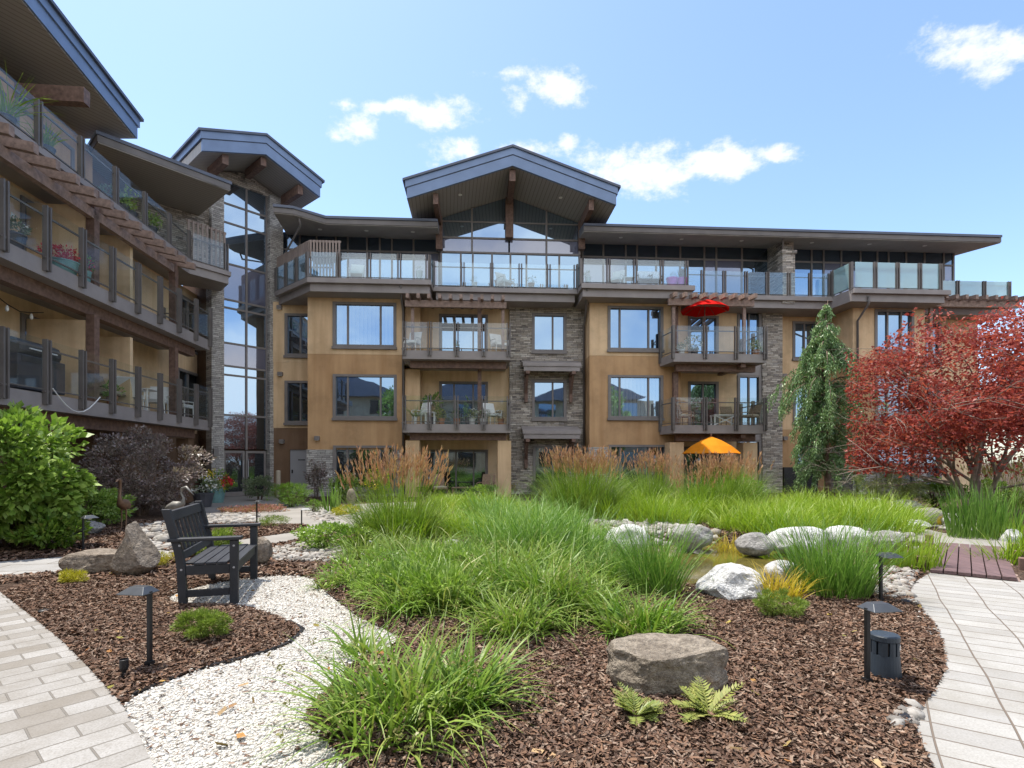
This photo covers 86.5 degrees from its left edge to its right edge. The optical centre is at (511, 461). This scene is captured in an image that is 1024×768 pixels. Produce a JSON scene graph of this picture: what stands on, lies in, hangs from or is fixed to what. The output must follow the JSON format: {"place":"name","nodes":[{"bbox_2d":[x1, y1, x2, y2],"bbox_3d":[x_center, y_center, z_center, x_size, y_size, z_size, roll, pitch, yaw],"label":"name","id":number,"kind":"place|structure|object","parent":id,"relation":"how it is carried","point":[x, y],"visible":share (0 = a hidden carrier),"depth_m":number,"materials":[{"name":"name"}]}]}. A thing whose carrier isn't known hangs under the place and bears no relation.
{"place":"outdoors","nodes":[
{"label":"outdoors","id":0,"kind":"place"},
{"bbox_2d":[0,592,152,767],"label":"path","id":1,"kind":"structure","parent":0,"point":[61,706],"depth_m":3.14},
{"bbox_2d":[0,550,171,575],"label":"path","id":2,"kind":"structure","parent":0,"point":[18,567],"depth_m":7.54,"materials":[{"name":"concrete"}]},
{"bbox_2d":[125,575,395,767],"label":"gravel path","id":3,"kind":"structure","parent":0,"point":[205,736],"depth_m":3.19,"materials":[{"name":"gravel"}]},
{"bbox_2d":[161,501,260,604],"bbox_3d":[-3.273,0.960,6.033,0.718,0.980,1.314,0,0,-17],"label":"garden bench","id":4,"kind":"object","parent":3,"relation":"on","point":[235,554],"visible":0.98,"depth_m":5.54,"materials":[{"name":"grey paint"}]},
{"bbox_2d":[307,595,412,662],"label":"spiderwort","id":5,"kind":"object","parent":3,"relation":"on","point":[355,641],"visible":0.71,"depth_m":4.12,"materials":[{"name":"green plant"}]},
{"bbox_2d":[51,573,923,767],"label":"fallen leaves","id":6,"kind":"object","parent":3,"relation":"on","point":[242,734],"visible":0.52,"depth_m":3.13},
{"bbox_2d":[189,495,415,544],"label":"path","id":7,"kind":"structure","parent":0,"point":[294,514],"depth_m":15.39,"materials":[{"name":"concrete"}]},
{"bbox_2d":[189,474,221,506],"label":"potted plant","id":8,"kind":"object","parent":7,"relation":"on","point":[206,498],"visible":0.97,"depth_m":17.22,"materials":[{"name":"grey plant"}]},
{"bbox_2d":[201,468,234,502],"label":"potted plant","id":9,"kind":"object","parent":7,"relation":"on","point":[219,496],"visible":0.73,"depth_m":19.01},
{"bbox_2d":[352,488,637,563],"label":"lime meadow","id":10,"kind":"structure","parent":0,"point":[456,498],"depth_m":10.37,"materials":[{"name":"plant"}]},
{"bbox_2d":[0,463,1023,767],"bbox_3d":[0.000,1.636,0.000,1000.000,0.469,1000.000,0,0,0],"label":"ground","id":11,"kind":"structure","parent":0,"point":[154,513],"depth_m":3.67,"materials":[{"name":"wood"}]},
{"bbox_2d":[3,511,92,549],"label":"leafy perennial","id":12,"kind":"object","parent":11,"relation":"on","point":[39,530],"visible":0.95,"depth_m":8.61,"materials":[{"name":"green plant"}]},
{"bbox_2d":[0,400,101,547],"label":"broadleaf shrub","id":13,"kind":"object","parent":11,"relation":"on","point":[38,468],"visible":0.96,"depth_m":8.67,"materials":[{"name":"green plant"}]},
{"bbox_2d":[58,548,116,573],"bbox_3d":[-5.402,1.297,7.058,0.790,0.307,0.549,0,0,-24],"label":"boulder","id":14,"kind":"object","parent":11,"relation":"on","point":[97,560],"visible":0.71,"depth_m":6.84,"materials":[{"name":"stone"}]},
{"bbox_2d":[78,486,137,524],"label":"leafy perennial","id":15,"kind":"object","parent":11,"relation":"on","point":[103,502],"visible":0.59,"depth_m":11.94,"materials":[{"name":"green plant"}]},
{"bbox_2d":[110,521,160,575],"bbox_3d":[-4.761,1.115,6.876,0.518,0.714,0.394,0,0,0],"label":"boulder","id":16,"kind":"object","parent":11,"relation":"on","point":[137,552],"visible":0.91,"depth_m":6.77,"materials":[{"name":"stone"}]},
{"bbox_2d":[116,585,159,665],"bbox_3d":[-2.600,1.177,3.789,0.212,0.621,0.150,0,0,8],"label":"path light","id":17,"kind":"object","parent":11,"relation":"on","point":[142,590],"visible":0.83,"depth_m":3.76,"materials":[{"name":"black metal"}]},
{"bbox_2d":[76,424,216,515],"bbox_3d":[-9.629,0.254,14.186,3.383,2.456,2.841,0,0,0],"label":"purple leaf shrub","id":18,"kind":"object","parent":11,"relation":"on","point":[147,466],"visible":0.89,"depth_m":13.90,"materials":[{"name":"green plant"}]},
{"bbox_2d":[139,521,172,552],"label":"river pebbles","id":19,"kind":"object","parent":11,"relation":"on","point":[156,529],"visible":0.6,"depth_m":10.14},
{"bbox_2d":[169,606,233,639],"bbox_3d":[-2.458,1.316,4.377,0.455,0.322,0.433,0,0,33],"label":"lime juniper","id":20,"kind":"object","parent":11,"relation":"on","point":[205,619],"visible":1,"depth_m":4.31,"materials":[{"name":"green plant"}]},
{"bbox_2d":[117,619,304,700],"bbox_3d":[-2.011,1.454,4.059,0.388,0.052,1.686,0,0,13],"label":"garden edging","id":21,"kind":"object","parent":11,"relation":"on","point":[302,628],"visible":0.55,"depth_m":3.92,"materials":[{"name":"black metal"}]},
{"bbox_2d":[206,512,260,523],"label":"river pebbles","id":22,"kind":"object","parent":11,"relation":"on","point":[228,517],"visible":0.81,"depth_m":13.30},
{"bbox_2d":[216,503,289,512],"bbox_3d":[-7.464,1.357,15.648,2.163,0.325,1.201,0,0,0],"label":"mulch bed","id":23,"kind":"object","parent":11,"relation":"on","point":[261,508],"visible":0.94,"depth_m":15.46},
{"bbox_2d":[240,475,277,499],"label":"grey shrub","id":24,"kind":"object","parent":11,"relation":"on","point":[260,482],"visible":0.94,"depth_m":19.98,"materials":[{"name":"green plant"}]},
{"bbox_2d":[263,481,312,506],"bbox_3d":[-7.036,1.063,17.364,1.437,0.943,1.214,0,0,23],"label":"mugo pine","id":25,"kind":"object","parent":11,"relation":"on","point":[294,498],"visible":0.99,"depth_m":17.16,"materials":[{"name":"green plant"}]},
{"bbox_2d":[303,458,328,498],"bbox_3d":[-7.453,0.676,20.684,0.995,1.606,0.766,0,0,0],"label":"purple sapling","id":26,"kind":"object","parent":11,"relation":"on","point":[315,471],"visible":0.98,"depth_m":20.64,"materials":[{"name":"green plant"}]},
{"bbox_2d":[271,542,363,562],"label":"river pebbles","id":27,"kind":"object","parent":11,"relation":"on","point":[306,556],"visible":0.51,"depth_m":8.14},
{"bbox_2d":[289,517,358,548],"bbox_3d":[-3.044,1.181,8.742,0.899,0.574,0.900,0,0,35],"label":"cotoneaster","id":28,"kind":"object","parent":11,"relation":"on","point":[330,528],"visible":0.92,"depth_m":8.56,"materials":[{"name":"green plant"}]},
{"bbox_2d":[330,523,381,549],"bbox_3d":[-2.429,1.208,8.422,0.655,0.522,0.643,0,0,21],"label":"cotoneaster","id":29,"kind":"object","parent":11,"relation":"on","point":[354,530],"visible":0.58,"depth_m":8.34,"materials":[{"name":"green plant"}]},
{"bbox_2d":[233,605,549,767],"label":"ornamental grass","id":30,"kind":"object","parent":11,"relation":"on","point":[372,688],"depth_m":2.91,"materials":[{"name":"green plant"}]},
{"bbox_2d":[318,443,468,541],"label":"fountain grass","id":31,"kind":"object","parent":11,"relation":"on","point":[420,466],"depth_m":9.55,"materials":[{"name":"green plant"}]},
{"bbox_2d":[317,536,491,616],"bbox_3d":[-1.191,1.267,6.092,1.954,0.723,2.560,0,0,0],"label":"leafy ground cover","id":32,"kind":"object","parent":11,"relation":"on","point":[386,568],"visible":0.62,"depth_m":5.48,"materials":[{"name":"green plant"}]},
{"bbox_2d":[299,515,615,591],"bbox_3d":[-0.671,1.240,7.534,4.545,1.009,3.269,0,0,0],"label":"feathery ground cover","id":33,"kind":"object","parent":11,"relation":"on","point":[352,549],"visible":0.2,"depth_m":7.88,"materials":[{"name":"green plant"}]},
{"bbox_2d":[363,607,561,743],"bbox_3d":[-0.293,1.238,3.280,1.244,0.600,1.104,0,0,28],"label":"spiderwort","id":34,"kind":"object","parent":11,"relation":"on","point":[475,670],"visible":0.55,"depth_m":3.25,"materials":[{"name":"green plant"}]},
{"bbox_2d":[0,518,926,584],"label":"mulch chips","id":35,"kind":"object","parent":11,"relation":"on","point":[118,533],"visible":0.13,"depth_m":8.22,"materials":[{"name":"brown wood"}]},
{"bbox_2d":[355,539,627,640],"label":"seed heads","id":36,"kind":"object","parent":11,"relation":"on","point":[548,617],"visible":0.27,"depth_m":4.96,"materials":[{"name":"plant"}]},
{"bbox_2d":[335,517,669,653],"bbox_3d":[-0.287,1.231,5.801,3.616,1.188,3.893,0,0,0],"label":"strap leaf ground cover","id":37,"kind":"object","parent":11,"relation":"on","point":[536,571],"visible":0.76,"depth_m":5.07,"materials":[{"name":"plant"}]},
{"bbox_2d":[0,0,1011,510],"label":"apartment building","id":38,"kind":"structure","parent":11,"relation":"on","point":[268,334],"depth_m":22.70,"materials":[{"name":"paint"}]},
{"bbox_2d":[10,212,32,249],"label":"potted plant","id":39,"kind":"object","parent":38,"relation":"on","point":[20,237],"visible":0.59,"depth_m":11.45,"materials":[{"name":"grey plant"}]},
{"bbox_2d":[0,63,62,136],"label":"potted plant","id":40,"kind":"object","parent":38,"relation":"on","point":[8,114],"visible":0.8,"depth_m":11.96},
{"bbox_2d":[10,336,64,394],"bbox_3d":[-10.936,-2.150,12.335,0.637,1.115,1.400,0,0,-5],"label":"gas grill","id":41,"kind":"object","parent":38,"relation":"on","point":[25,365],"visible":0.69,"depth_m":12.03,"materials":[{"name":"grey metal"}]},
{"bbox_2d":[36,242,79,274],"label":"potted plant","id":42,"kind":"object","parent":38,"relation":"on","point":[64,259],"visible":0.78,"depth_m":12.68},
{"bbox_2d":[0,122,195,271],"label":"pergola","id":43,"kind":"object","parent":38,"relation":"attached to","point":[24,158],"visible":0.98,"depth_m":13.01,"materials":[{"name":"wood"}]},
{"bbox_2d":[224,450,265,496],"bbox_3d":[-11.180,0.489,22.797,0.176,1.883,1.750,0,0,41],"label":"entrance door","id":44,"kind":"structure","parent":38,"relation":"in","point":[239,464],"depth_m":22.71,"materials":[{"name":"paint"}]},
{"bbox_2d":[224,184,266,449],"bbox_3d":[-11.213,-6.026,22.825,0.110,11.047,1.870,0,0,41],"label":"stair window","id":45,"kind":"structure","parent":38,"relation":"in","point":[245,210],"depth_m":22.81,"materials":[{"name":"glass"}]},
{"bbox_2d":[283,313,307,357],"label":"window","id":46,"kind":"structure","parent":38,"relation":"in","point":[295,324],"depth_m":23.56,"materials":[{"name":"glass"}]},
{"bbox_2d":[283,381,307,424],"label":"window","id":47,"kind":"structure","parent":38,"relation":"in","point":[295,392],"depth_m":23.56,"materials":[{"name":"glass"}]},
{"bbox_2d":[290,450,305,494],"bbox_3d":[-9.055,0.463,23.572,1.091,1.955,0.110,0,0,-4],"label":"door","id":48,"kind":"structure","parent":38,"relation":"in","point":[297,458],"depth_m":23.57,"materials":[{"name":"grey paint"}]},
{"bbox_2d":[331,302,396,349],"bbox_3d":[-6.094,-5.614,22.516,2.651,1.943,0.220,0,0,-4],"label":"window","id":49,"kind":"structure","parent":38,"relation":"in","point":[356,325],"depth_m":22.55,"materials":[{"name":"glass"}]},
{"bbox_2d":[331,374,397,420],"bbox_3d":[-6.087,-2.652,22.529,2.668,1.910,0.220,0,0,-4],"label":"window","id":50,"kind":"structure","parent":38,"relation":"in","point":[356,397],"depth_m":22.57,"materials":[{"name":"glass"}]},
{"bbox_2d":[333,445,396,491],"bbox_3d":[-6.066,0.293,22.468,2.635,1.910,0.220,0,0,-4],"label":"window","id":51,"kind":"structure","parent":38,"relation":"in","point":[343,455],"depth_m":22.49,"materials":[{"name":"glass"}]},
{"bbox_2d":[422,450,487,493],"bbox_3d":[-2.497,0.451,23.979,2.874,1.958,0.165,0,0,-4],"label":"patio door","id":52,"kind":"structure","parent":38,"relation":"in","point":[469,467],"depth_m":24.02,"materials":[{"name":"paint"}]},
{"bbox_2d":[405,293,505,350],"bbox_3d":[-2.307,-5.619,22.590,4.090,2.430,2.020,0,0,-4],"label":"pergola","id":53,"kind":"object","parent":38,"relation":"on","point":[431,303],"visible":0.92,"depth_m":22.02,"materials":[{"name":"wood"}]},
{"bbox_2d":[439,314,487,350],"bbox_3d":[-2.131,-5.452,24.002,2.142,2.065,0.165,0,0,-4],"label":"patio door","id":54,"kind":"structure","parent":38,"relation":"in","point":[468,337],"depth_m":24.00,"materials":[{"name":"paint"}]},
{"bbox_2d":[439,381,487,423],"bbox_3d":[-2.131,-2.517,24.002,2.142,2.014,0.165,0,0,-4],"label":"patio door","id":55,"kind":"structure","parent":38,"relation":"in","point":[448,390],"depth_m":24.00,"materials":[{"name":"paint"}]},
{"bbox_2d":[440,198,579,256],"bbox_3d":[-0.055,-10.441,24.104,6.205,2.531,0.110,0,0,-4],"label":"gable window","id":56,"kind":"structure","parent":38,"relation":"in","point":[481,229],"depth_m":24.10,"materials":[{"name":"glass"}]},
{"bbox_2d":[531,313,566,353],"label":"window","id":57,"kind":"structure","parent":38,"relation":"in","point":[549,330],"depth_m":24.01,"materials":[{"name":"glass"}]},
{"bbox_2d":[531,380,566,420],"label":"window","id":58,"kind":"structure","parent":38,"relation":"in","point":[549,397],"depth_m":24.01,"materials":[{"name":"glass"}]},
{"bbox_2d":[533,446,568,491],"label":"window","id":59,"kind":"structure","parent":38,"relation":"in","point":[537,453],"depth_m":24.01,"materials":[{"name":"glass"}]},
{"bbox_2d":[607,306,664,352],"bbox_3d":[5.275,-5.646,23.251,2.476,1.970,0.220,0,0,-4],"label":"window","id":60,"kind":"structure","parent":38,"relation":"in","point":[636,329],"depth_m":23.29,"materials":[{"name":"glass"}]},
{"bbox_2d":[607,375,664,420],"bbox_3d":[5.283,-2.724,23.264,2.458,1.936,0.220,0,0,-4],"label":"window","id":61,"kind":"structure","parent":38,"relation":"in","point":[630,397],"depth_m":23.30,"materials":[{"name":"glass"}]},
{"bbox_2d":[608,445,664,491],"bbox_3d":[5.357,0.284,23.206,2.599,2.004,0.220,0,0,-4],"label":"window","id":62,"kind":"structure","parent":38,"relation":"in","point":[626,448],"depth_m":23.24,"materials":[{"name":"glass"}]},
{"bbox_2d":[688,381,718,424],"bbox_3d":[8.667,-2.568,24.701,1.413,2.117,0.165,0,0,-4],"label":"patio door","id":63,"kind":"structure","parent":38,"relation":"in","point":[697,390],"depth_m":24.72,"materials":[{"name":"paint"}]},
{"bbox_2d":[688,316,718,353],"bbox_3d":[8.667,-5.511,24.701,1.413,2.181,0.165,0,0,-4],"label":"patio door","id":64,"kind":"structure","parent":38,"relation":"in","point":[694,323],"depth_m":24.72,"materials":[{"name":"paint"}]},
{"bbox_2d":[681,300,728,324],"bbox_3d":[8.070,-5.663,22.770,1.901,2.519,1.901,0,0,23],"label":"patio umbrella","id":65,"kind":"object","parent":38,"relation":"on","point":[694,310],"visible":0.73,"depth_m":23.21,"materials":[{"name":"red fabric"}]},
{"bbox_2d":[684,447,731,492],"bbox_3d":[8.867,0.377,24.713,2.213,2.107,0.165,0,0,-4],"label":"patio door","id":66,"kind":"structure","parent":38,"relation":"in","point":[686,456],"depth_m":24.71,"materials":[{"name":"glass"}]},
{"bbox_2d":[665,292,757,353],"bbox_3d":[8.201,-5.714,23.020,3.623,2.620,2.020,0,0,-4],"label":"pergola","id":67,"kind":"object","parent":38,"relation":"on","point":[744,300],"visible":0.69,"depth_m":22.44,"materials":[{"name":"wood"}]},
{"bbox_2d":[737,375,761,424],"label":"window","id":68,"kind":"structure","parent":38,"relation":"in","point":[749,387],"depth_m":24.86,"materials":[{"name":"glass"}]},
{"bbox_2d":[737,313,761,353],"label":"window","id":69,"kind":"structure","parent":38,"relation":"in","point":[753,321],"depth_m":24.86,"materials":[{"name":"glass"}]},
{"bbox_2d":[792,321,816,360],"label":"window","id":70,"kind":"structure","parent":38,"relation":"in","point":[801,330],"depth_m":25.44,"materials":[{"name":"glass"}]},
{"bbox_2d":[874,309,913,353],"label":"window","id":71,"kind":"structure","parent":38,"relation":"in","point":[886,321],"depth_m":24.03,"materials":[{"name":"glass"}]},
{"bbox_2d":[928,294,1023,360],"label":"pergola","id":72,"kind":"object","parent":38,"relation":"attached to","point":[966,301],"visible":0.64,"depth_m":23.89,"materials":[{"name":"wood"}]},
{"bbox_2d":[515,443,657,517],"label":"feather reed grass","id":73,"kind":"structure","parent":11,"relation":"on","point":[581,487],"depth_m":13.40,"materials":[{"name":"green plant"}]},
{"bbox_2d":[571,531,650,585],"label":"water reed","id":74,"kind":"object","parent":11,"relation":"on","point":[611,565],"visible":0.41,"depth_m":6.19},
{"bbox_2d":[612,682,667,725],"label":"fern","id":75,"kind":"object","parent":11,"relation":"on","point":[627,703],"visible":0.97,"depth_m":3.02,"materials":[{"name":"plant"}]},
{"bbox_2d":[565,575,732,646],"bbox_3d":[1.054,1.268,4.562,1.382,0.603,1.347,0,0,0],"label":"spiderwort","id":76,"kind":"object","parent":11,"relation":"on","point":[659,618],"visible":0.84,"depth_m":4.44,"materials":[{"name":"green plant"}]},
{"bbox_2d":[577,513,720,549],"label":"river pebbles","id":77,"kind":"object","parent":11,"relation":"on","point":[661,525],"visible":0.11,"depth_m":11.46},
{"bbox_2d":[614,447,686,504],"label":"feather reed grass","id":78,"kind":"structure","parent":11,"relation":"on","point":[651,462],"depth_m":15.60,"materials":[{"name":"green plant"}]},
{"bbox_2d":[588,499,734,596],"bbox_3d":[1.574,0.913,5.933,1.706,1.047,1.856,0,0,0],"label":"water reed","id":79,"kind":"object","parent":11,"relation":"on","point":[652,567],"visible":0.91,"depth_m":5.72,"materials":[{"name":"plant"}]},
{"bbox_2d":[581,481,745,523],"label":"green bank","id":80,"kind":"structure","parent":11,"relation":"on","point":[643,507],"depth_m":12.70,"materials":[{"name":"plant"}]},
{"bbox_2d":[606,633,728,697],"bbox_3d":[0.984,1.306,3.469,0.756,0.350,0.417,0,0,-4],"label":"boulder","id":81,"kind":"object","parent":11,"relation":"on","point":[652,663],"visible":0.82,"depth_m":3.33,"materials":[{"name":"stone"}]},
{"bbox_2d":[654,460,747,513],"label":"feather reed grass","id":82,"kind":"object","parent":11,"relation":"on","point":[692,480],"depth_m":14.03,"materials":[{"name":"green plant"}]},
{"bbox_2d":[670,675,747,722],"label":"fern","id":83,"kind":"object","parent":11,"relation":"on","point":[694,697],"visible":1,"depth_m":3.05,"materials":[{"name":"plant"}]},
{"bbox_2d":[682,433,739,462],"bbox_3d":[7.724,0.174,21.095,2.129,2.552,2.129,0,0,-22],"label":"patio umbrella","id":84,"kind":"object","parent":11,"relation":"on","point":[712,444],"visible":0.81,"depth_m":20.50,"materials":[{"name":"orange fabric"}]},
{"bbox_2d":[663,448,792,511],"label":"feather reed grass","id":85,"kind":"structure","parent":11,"relation":"on","point":[731,462],"depth_m":14.19,"materials":[{"name":"green plant"}]},
{"bbox_2d":[696,563,763,600],"bbox_3d":[2.319,1.314,5.741,0.694,0.458,0.553,0,0,0],"label":"boulder","id":86,"kind":"object","parent":11,"relation":"on","point":[734,584],"visible":0.69,"depth_m":5.59,"materials":[{"name":"stone"}]},
{"bbox_2d":[752,587,810,617],"bbox_3d":[2.424,1.300,4.909,0.516,0.342,0.450,0,0,0],"label":"lime juniper","id":87,"kind":"object","parent":11,"relation":"on","point":[801,605],"visible":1,"depth_m":4.88,"materials":[{"name":"green plant"}]},
{"bbox_2d":[743,558,822,600],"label":"yellow grass","id":88,"kind":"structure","parent":11,"relation":"on","point":[796,592],"depth_m":5.57,"materials":[{"name":"plant"}]},
{"bbox_2d":[766,301,889,500],"bbox_3d":[11.178,-2.200,19.931,3.431,7.303,3.573,0,0,-27],"label":"weeping conifer","id":89,"kind":"object","parent":11,"relation":"on","point":[818,406],"visible":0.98,"depth_m":19.56,"materials":[{"name":"green plant"}]},
{"bbox_2d":[754,502,940,599],"bbox_3d":[3.468,0.934,5.823,1.961,1.021,1.884,0,0,0],"label":"reed clump","id":90,"kind":"object","parent":11,"relation":"on","point":[853,579],"visible":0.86,"depth_m":5.66,"materials":[{"name":"plant"}]},
{"bbox_2d":[856,601,902,683],"bbox_3d":[2.358,1.195,3.496,0.212,0.578,0.150,0,0,-8],"label":"path light","id":91,"kind":"object","parent":11,"relation":"on","point":[876,607],"visible":0.92,"depth_m":3.47,"materials":[{"name":"black metal"}]},
{"bbox_2d":[870,630,901,680],"bbox_3d":[2.475,1.287,3.612,0.190,0.297,0.190,0,0,0],"label":"garden speaker","id":92,"kind":"object","parent":11,"relation":"on","point":[885,658],"visible":0.95,"depth_m":3.55},
{"bbox_2d":[851,462,933,500],"bbox_3d":[11.202,0.672,16.256,2.075,1.477,1.656,0,0,0],"label":"variegated mound","id":93,"kind":"object","parent":11,"relation":"on","point":[889,481],"visible":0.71,"depth_m":15.94,"materials":[{"name":"green plant"}]},
{"bbox_2d":[871,564,920,603],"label":"river pebbles","id":94,"kind":"object","parent":11,"relation":"on","point":[901,585],"visible":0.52,"depth_m":6.30,"materials":[{"name":"stone"}]},
{"bbox_2d":[884,698,924,729],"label":"river pebbles","id":95,"kind":"object","parent":11,"relation":"on","point":[916,714],"visible":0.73,"depth_m":3.05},
{"bbox_2d":[860,522,957,571],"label":"reed clump","id":96,"kind":"object","parent":11,"relation":"on","point":[931,558],"visible":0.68,"depth_m":7.17,"materials":[{"name":"plant"}]},
{"bbox_2d":[795,296,1023,512],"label":"japanese maple","id":97,"kind":"object","parent":11,"relation":"on","point":[991,407],"visible":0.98,"depth_m":14.29,"materials":[{"name":"red plant"}]},
{"bbox_2d":[896,476,969,507],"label":"boxwood","id":98,"kind":"object","parent":11,"relation":"on","point":[932,486],"visible":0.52,"depth_m":16.48,"materials":[{"name":"green plant"}]},
{"bbox_2d":[916,534,1023,581],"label":"footbridge","id":99,"kind":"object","parent":11,"relation":"on","point":[1006,571],"visible":0.65,"depth_m":7.34,"materials":[{"name":"brown wood"}]},
{"bbox_2d":[936,478,1023,539],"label":"horsetail","id":100,"kind":"object","parent":11,"relation":"on","point":[968,522],"visible":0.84,"depth_m":10.27},
{"bbox_2d":[956,519,1023,566],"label":"sword grass","id":101,"kind":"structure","parent":11,"relation":"on","point":[1008,554],"depth_m":7.75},
{"bbox_2d":[53,0,1023,462],"label":"sky","id":102,"kind":"structure","parent":0,"point":[851,115],"materials":[{"name":"blue"}]},
{"bbox_2d":[438,477,643,566],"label":"tall meadow grass","id":103,"kind":"structure","parent":0,"point":[567,524],"depth_m":8.20,"materials":[{"name":"plant"}]},
{"bbox_2d":[608,544,984,585],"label":"pond water","id":104,"kind":"structure","parent":0,"point":[711,560],"depth_m":8.78,"materials":[{"name":"liquid"}]},
{"bbox_2d":[669,524,712,551],"bbox_3d":[3.164,1.349,9.619,0.760,0.477,0.586,0,0,0],"label":"boulder","id":105,"kind":"object","parent":104,"relation":"on","point":[706,531],"visible":0.69,"depth_m":9.41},
{"bbox_2d":[735,532,775,555],"bbox_3d":[4.075,1.380,9.119,0.626,0.398,0.577,0,0,0],"label":"boulder","id":106,"kind":"object","parent":104,"relation":"on","point":[751,544],"visible":0.91,"depth_m":8.93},
{"bbox_2d":[767,526,827,554],"bbox_3d":[4.836,1.340,9.166,1.063,0.496,0.699,0,0,0],"label":"boulder","id":107,"kind":"object","parent":104,"relation":"on","point":[772,535],"visible":0.35,"depth_m":8.98,"materials":[{"name":"stone"}]},
{"bbox_2d":[698,482,950,534],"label":"sedge bank","id":108,"kind":"structure","parent":0,"point":[741,518],"depth_m":11.29,"materials":[{"name":"plant"}]},
{"bbox_2d":[915,529,1007,550],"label":"path","id":109,"kind":"structure","parent":0,"point":[959,540],"depth_m":9.93,"materials":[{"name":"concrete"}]},
{"bbox_2d":[911,573,1023,767],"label":"path","id":110,"kind":"structure","parent":0,"point":[973,710],"depth_m":3.66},
{"bbox_2d":[960,456,1023,509],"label":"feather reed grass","id":111,"kind":"object","parent":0,"point":[1018,468],"depth_m":16.53,"materials":[{"name":"plant"}]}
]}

